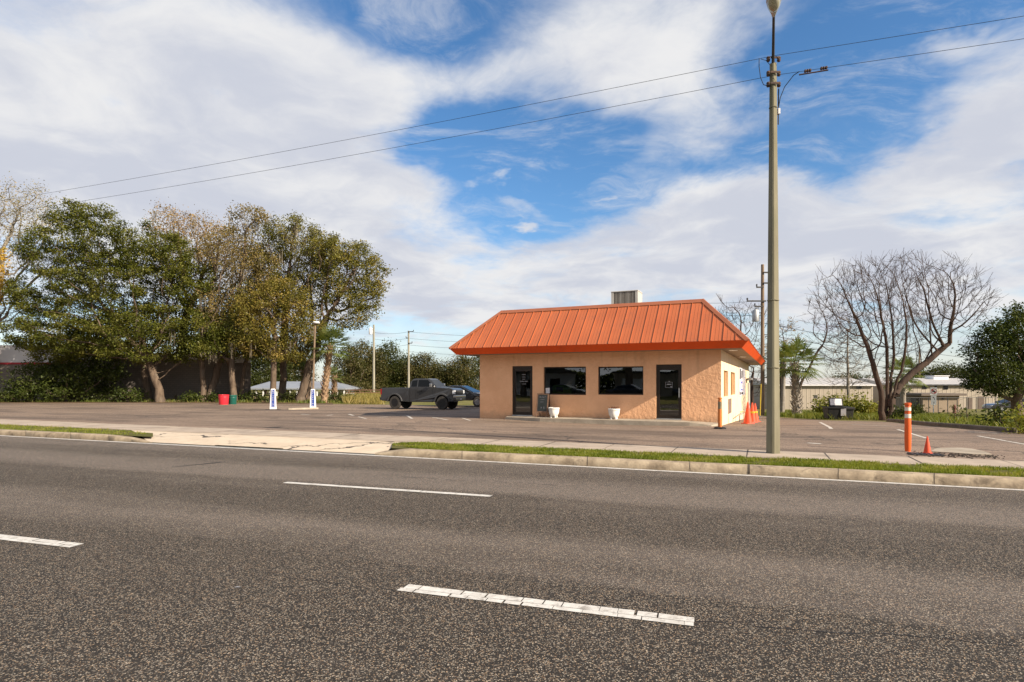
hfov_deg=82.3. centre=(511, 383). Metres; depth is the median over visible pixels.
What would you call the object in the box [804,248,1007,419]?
bare tree
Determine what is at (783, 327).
bare tree
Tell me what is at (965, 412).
sapling
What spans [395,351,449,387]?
woodland tree
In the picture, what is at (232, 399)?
plastic tub
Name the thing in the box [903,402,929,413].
shrub
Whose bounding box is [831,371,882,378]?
distant tree
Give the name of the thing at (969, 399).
door
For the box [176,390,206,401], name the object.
undergrowth bush
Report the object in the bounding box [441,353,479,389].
woodland tree
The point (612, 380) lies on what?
window
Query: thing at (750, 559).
road
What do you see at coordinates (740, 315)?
utility line
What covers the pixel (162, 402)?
dirt path
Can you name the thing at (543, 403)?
chalkboard sign
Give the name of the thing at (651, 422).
walkway path
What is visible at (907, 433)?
delineator post
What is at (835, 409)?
waste bin
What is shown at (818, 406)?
shrub
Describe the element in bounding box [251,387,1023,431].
ground
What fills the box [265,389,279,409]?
parking post
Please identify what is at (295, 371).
woodland tree
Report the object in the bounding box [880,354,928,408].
palm tree
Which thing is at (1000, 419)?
shrub
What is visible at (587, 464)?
kerb joint marking
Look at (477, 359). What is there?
woodland tree
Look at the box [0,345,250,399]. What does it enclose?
block warehouse
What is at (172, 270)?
evergreen oak
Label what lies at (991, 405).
sedan car
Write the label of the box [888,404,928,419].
shrub
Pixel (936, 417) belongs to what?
grass
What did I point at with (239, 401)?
grass
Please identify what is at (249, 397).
undergrowth bush
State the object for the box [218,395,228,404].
plastic tub
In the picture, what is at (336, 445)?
driveway path
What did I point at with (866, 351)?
utility line
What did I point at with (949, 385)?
cream warehouse
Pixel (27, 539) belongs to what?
lane dash marking
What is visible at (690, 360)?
restaurant
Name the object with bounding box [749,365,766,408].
bare tree
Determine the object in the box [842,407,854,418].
waste bin
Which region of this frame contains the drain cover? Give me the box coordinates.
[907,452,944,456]
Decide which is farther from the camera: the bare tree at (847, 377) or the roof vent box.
the roof vent box
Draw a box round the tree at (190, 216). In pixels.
[141,197,256,399]
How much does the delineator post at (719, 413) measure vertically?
1.035 m
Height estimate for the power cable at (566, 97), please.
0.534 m
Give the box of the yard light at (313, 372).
[312,321,319,388]
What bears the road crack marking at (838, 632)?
on the road
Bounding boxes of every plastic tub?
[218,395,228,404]
[229,395,236,403]
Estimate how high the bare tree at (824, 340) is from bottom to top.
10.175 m
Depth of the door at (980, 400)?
83.94 m
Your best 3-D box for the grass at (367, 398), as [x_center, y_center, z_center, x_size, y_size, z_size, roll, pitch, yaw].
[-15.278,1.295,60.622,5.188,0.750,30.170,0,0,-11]
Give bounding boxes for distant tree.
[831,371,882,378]
[915,359,985,377]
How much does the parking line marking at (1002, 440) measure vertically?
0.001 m
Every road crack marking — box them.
[92,548,390,589]
[697,621,1008,644]
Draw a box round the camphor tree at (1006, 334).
[948,299,1023,415]
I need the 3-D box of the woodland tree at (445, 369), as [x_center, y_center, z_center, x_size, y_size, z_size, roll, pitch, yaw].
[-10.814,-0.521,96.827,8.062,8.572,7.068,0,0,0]
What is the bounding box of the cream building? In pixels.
[749,378,875,408]
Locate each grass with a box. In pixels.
[0,398,343,403]
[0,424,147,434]
[341,391,385,404]
[392,441,1023,476]
[764,409,895,419]
[886,412,1023,428]
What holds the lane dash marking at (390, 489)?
on the road
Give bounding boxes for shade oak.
[39,289,214,400]
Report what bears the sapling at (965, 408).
on the ground at (464, 402)
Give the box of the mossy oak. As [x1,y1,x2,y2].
[240,212,342,400]
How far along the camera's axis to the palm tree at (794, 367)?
39.93 m
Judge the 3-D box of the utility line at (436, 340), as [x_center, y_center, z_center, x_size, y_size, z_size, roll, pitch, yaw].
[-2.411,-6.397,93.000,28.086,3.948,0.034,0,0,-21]
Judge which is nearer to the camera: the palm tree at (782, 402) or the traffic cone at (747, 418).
the traffic cone at (747, 418)
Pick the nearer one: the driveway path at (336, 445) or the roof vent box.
the driveway path at (336, 445)
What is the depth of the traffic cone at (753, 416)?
26.58 m
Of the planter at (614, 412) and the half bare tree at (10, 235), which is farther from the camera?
the half bare tree at (10, 235)
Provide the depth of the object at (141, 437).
14.81 m
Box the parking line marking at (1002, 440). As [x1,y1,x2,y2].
[980,436,1022,443]
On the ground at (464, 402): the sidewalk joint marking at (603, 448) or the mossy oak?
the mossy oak
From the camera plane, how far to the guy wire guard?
46.01 m
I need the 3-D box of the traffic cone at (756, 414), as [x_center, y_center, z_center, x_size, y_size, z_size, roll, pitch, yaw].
[11.616,1.378,27.969,0.368,0.878,0.368,0,0,-20]
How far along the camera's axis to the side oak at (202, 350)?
50.61 m
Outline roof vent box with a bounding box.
[925,375,949,378]
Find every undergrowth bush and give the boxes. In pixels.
[0,387,40,401]
[107,384,148,401]
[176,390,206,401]
[203,390,218,401]
[237,389,268,401]
[278,388,297,401]
[327,388,358,401]
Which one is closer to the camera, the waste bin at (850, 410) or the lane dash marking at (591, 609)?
the lane dash marking at (591, 609)
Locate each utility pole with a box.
[369,325,374,391]
[407,330,413,387]
[747,264,767,414]
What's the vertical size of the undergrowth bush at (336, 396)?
1.531 m
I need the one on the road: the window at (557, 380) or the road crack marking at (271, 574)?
the road crack marking at (271, 574)
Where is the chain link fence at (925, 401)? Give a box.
[896,397,1023,412]
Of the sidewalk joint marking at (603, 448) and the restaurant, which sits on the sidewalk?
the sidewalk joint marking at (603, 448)
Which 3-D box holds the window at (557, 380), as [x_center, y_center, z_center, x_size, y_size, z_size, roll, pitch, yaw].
[2.236,-0.115,24.558,1.863,1.164,0.060,0,0,25]
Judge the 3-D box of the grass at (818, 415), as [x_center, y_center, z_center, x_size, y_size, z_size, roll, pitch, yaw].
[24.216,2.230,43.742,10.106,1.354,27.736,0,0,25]
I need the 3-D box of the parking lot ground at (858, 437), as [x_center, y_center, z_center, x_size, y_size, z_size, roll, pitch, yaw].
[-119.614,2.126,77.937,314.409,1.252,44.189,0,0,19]
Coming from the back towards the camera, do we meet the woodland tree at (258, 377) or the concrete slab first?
the woodland tree at (258, 377)
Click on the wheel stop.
(302, 408)
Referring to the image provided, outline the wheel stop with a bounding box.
[288,407,317,409]
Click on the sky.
(664, 198)
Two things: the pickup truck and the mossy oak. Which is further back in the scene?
the mossy oak
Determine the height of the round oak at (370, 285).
15.665 m
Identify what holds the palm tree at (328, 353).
on the ground at (464, 402)
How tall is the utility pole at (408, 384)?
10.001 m
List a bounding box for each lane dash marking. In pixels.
[0,534,83,546]
[284,482,491,496]
[398,584,693,625]
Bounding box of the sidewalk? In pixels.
[0,419,1023,468]
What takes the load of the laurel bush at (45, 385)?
on the ground at (464, 402)
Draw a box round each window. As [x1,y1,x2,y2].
[544,367,585,394]
[599,366,642,394]
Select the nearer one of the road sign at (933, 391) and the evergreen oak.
the road sign at (933, 391)
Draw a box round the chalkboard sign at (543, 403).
[536,393,549,416]
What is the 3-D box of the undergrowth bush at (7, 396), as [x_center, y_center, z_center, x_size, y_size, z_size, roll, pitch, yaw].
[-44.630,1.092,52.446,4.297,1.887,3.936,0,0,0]
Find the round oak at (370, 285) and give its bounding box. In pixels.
[295,231,397,401]
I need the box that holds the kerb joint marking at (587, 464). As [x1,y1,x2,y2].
[25,431,934,483]
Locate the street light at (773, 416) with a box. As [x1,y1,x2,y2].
[766,0,780,453]
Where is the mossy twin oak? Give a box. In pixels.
[260,323,344,399]
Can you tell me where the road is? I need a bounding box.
[0,435,1023,681]
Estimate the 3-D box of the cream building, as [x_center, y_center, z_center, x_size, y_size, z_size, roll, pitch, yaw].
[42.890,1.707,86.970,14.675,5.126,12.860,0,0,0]
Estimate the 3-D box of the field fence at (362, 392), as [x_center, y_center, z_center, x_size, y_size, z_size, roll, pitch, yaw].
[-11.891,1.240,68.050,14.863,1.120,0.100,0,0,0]
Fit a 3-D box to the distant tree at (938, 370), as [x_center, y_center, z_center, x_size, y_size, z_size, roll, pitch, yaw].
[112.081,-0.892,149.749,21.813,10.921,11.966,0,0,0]
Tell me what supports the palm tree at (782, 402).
on the ground at (464, 402)
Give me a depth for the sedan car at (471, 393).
41.64 m
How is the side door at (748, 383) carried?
in the restaurant
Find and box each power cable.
[0,38,1023,213]
[1,16,1022,200]
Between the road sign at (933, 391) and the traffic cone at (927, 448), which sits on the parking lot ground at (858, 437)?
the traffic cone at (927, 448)
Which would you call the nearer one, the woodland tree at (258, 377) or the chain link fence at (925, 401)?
the chain link fence at (925, 401)
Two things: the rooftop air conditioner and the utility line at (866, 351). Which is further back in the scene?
the utility line at (866, 351)
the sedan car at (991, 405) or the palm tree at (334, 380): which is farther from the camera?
the sedan car at (991, 405)
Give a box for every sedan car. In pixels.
[435,385,479,406]
[982,399,1022,411]
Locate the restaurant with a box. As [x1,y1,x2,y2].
[449,299,765,424]
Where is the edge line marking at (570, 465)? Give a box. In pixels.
[0,435,1023,489]
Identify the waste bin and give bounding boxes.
[822,398,845,419]
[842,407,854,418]
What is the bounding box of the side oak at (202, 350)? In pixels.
[176,312,282,401]
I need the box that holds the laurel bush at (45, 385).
[0,345,133,401]
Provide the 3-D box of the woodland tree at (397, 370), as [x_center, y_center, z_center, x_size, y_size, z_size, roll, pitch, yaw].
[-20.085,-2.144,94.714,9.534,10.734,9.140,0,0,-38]
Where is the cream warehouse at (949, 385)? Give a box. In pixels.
[856,378,997,408]
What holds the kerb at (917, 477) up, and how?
on the parking lot ground at (858, 437)
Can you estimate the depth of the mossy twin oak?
55.76 m
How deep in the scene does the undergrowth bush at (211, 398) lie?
52.36 m
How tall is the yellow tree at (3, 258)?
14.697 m
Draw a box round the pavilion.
[251,381,361,395]
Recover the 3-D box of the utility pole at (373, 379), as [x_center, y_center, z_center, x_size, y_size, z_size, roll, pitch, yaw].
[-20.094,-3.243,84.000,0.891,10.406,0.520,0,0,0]
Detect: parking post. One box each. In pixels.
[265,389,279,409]
[310,389,315,407]
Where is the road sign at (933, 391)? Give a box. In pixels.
[930,387,936,412]
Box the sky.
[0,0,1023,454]
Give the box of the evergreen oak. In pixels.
[0,196,227,401]
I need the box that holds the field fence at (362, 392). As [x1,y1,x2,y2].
[346,389,379,392]
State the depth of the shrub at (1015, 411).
20.57 m
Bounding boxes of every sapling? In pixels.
[938,399,975,417]
[952,405,977,417]
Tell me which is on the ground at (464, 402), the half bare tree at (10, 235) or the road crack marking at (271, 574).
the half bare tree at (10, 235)
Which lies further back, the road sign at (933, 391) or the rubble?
the road sign at (933, 391)
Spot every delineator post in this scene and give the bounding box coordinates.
[714,398,725,428]
[904,403,910,451]
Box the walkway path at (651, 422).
[505,416,717,425]
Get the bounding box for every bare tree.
[0,171,70,329]
[715,293,766,365]
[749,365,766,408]
[755,316,810,398]
[799,294,860,387]
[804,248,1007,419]
[813,312,878,402]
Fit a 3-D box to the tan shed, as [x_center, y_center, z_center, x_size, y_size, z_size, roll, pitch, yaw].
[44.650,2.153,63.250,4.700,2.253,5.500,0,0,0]
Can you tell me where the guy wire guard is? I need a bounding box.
[759,384,761,415]
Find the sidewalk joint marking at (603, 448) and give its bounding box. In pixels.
[85,423,1018,465]
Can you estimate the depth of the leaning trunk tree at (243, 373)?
53.36 m
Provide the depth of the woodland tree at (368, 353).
91.27 m
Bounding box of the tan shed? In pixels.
[892,393,966,411]
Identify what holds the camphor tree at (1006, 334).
on the ground at (464, 402)
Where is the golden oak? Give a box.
[221,271,329,402]
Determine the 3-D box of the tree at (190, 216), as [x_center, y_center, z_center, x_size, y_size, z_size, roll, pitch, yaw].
[-30.623,-8.091,58.084,11.943,20.040,8.249,0,0,0]
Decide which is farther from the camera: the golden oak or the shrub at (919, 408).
the golden oak
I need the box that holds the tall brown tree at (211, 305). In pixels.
[182,200,290,401]
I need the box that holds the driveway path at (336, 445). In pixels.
[133,430,399,453]
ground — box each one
[0,403,1023,460]
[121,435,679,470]
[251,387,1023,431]
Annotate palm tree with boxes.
[289,358,316,398]
[299,323,352,402]
[321,366,343,398]
[763,336,828,416]
[766,343,804,412]
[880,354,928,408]
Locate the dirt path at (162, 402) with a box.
[0,400,332,403]
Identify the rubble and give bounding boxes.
[914,451,1004,458]
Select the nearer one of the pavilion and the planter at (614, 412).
the planter at (614, 412)
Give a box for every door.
[512,366,531,415]
[656,364,681,419]
[748,383,749,406]
[968,398,971,408]
[978,396,983,408]
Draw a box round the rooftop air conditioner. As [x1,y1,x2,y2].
[611,290,641,303]
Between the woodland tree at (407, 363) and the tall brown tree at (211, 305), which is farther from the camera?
the woodland tree at (407, 363)
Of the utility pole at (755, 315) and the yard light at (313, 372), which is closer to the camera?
the utility pole at (755, 315)
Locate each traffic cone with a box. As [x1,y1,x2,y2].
[741,402,754,423]
[750,403,755,421]
[754,403,760,421]
[922,436,930,452]
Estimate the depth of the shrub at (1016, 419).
17.60 m
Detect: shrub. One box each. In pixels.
[806,389,849,412]
[843,390,878,414]
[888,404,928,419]
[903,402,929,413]
[972,401,1021,426]
[995,404,1023,433]
[1005,402,1023,425]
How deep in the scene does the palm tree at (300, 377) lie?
52.67 m
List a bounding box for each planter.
[548,407,559,417]
[608,407,619,418]
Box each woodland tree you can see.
[250,339,299,393]
[267,354,318,393]
[320,341,371,394]
[341,338,391,391]
[364,337,418,391]
[390,352,420,385]
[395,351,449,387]
[432,356,460,385]
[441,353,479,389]
[462,357,479,390]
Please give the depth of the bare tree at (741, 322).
55.77 m
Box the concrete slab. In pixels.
[931,447,990,454]
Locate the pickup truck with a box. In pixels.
[380,379,465,409]
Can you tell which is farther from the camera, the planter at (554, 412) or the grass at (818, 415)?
the grass at (818, 415)
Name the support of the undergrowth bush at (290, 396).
on the ground at (464, 402)
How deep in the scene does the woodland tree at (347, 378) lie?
85.64 m
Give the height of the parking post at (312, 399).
1.263 m
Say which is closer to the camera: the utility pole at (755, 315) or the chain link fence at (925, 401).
the utility pole at (755, 315)
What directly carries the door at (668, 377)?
in the restaurant
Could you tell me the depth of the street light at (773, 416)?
12.46 m
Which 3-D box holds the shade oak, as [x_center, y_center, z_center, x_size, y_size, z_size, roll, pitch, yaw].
[-35.432,-3.488,54.975,17.681,10.820,8.893,0,0,0]
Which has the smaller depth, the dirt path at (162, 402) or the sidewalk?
the sidewalk
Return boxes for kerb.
[0,429,1023,488]
[886,419,1016,432]
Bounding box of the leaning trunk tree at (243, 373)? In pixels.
[195,277,276,399]
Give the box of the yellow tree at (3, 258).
[0,247,18,307]
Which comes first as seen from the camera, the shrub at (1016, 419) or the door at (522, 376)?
the shrub at (1016, 419)
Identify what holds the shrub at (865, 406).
on the ground at (464, 402)
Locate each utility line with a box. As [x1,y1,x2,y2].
[410,332,463,354]
[728,302,760,315]
[764,323,962,375]
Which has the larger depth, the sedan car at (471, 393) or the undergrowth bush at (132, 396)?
the undergrowth bush at (132, 396)
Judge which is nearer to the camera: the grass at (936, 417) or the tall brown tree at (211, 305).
the grass at (936, 417)
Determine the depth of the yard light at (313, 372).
49.43 m
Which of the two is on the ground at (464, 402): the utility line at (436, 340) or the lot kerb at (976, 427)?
the lot kerb at (976, 427)
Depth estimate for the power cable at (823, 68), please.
12.61 m

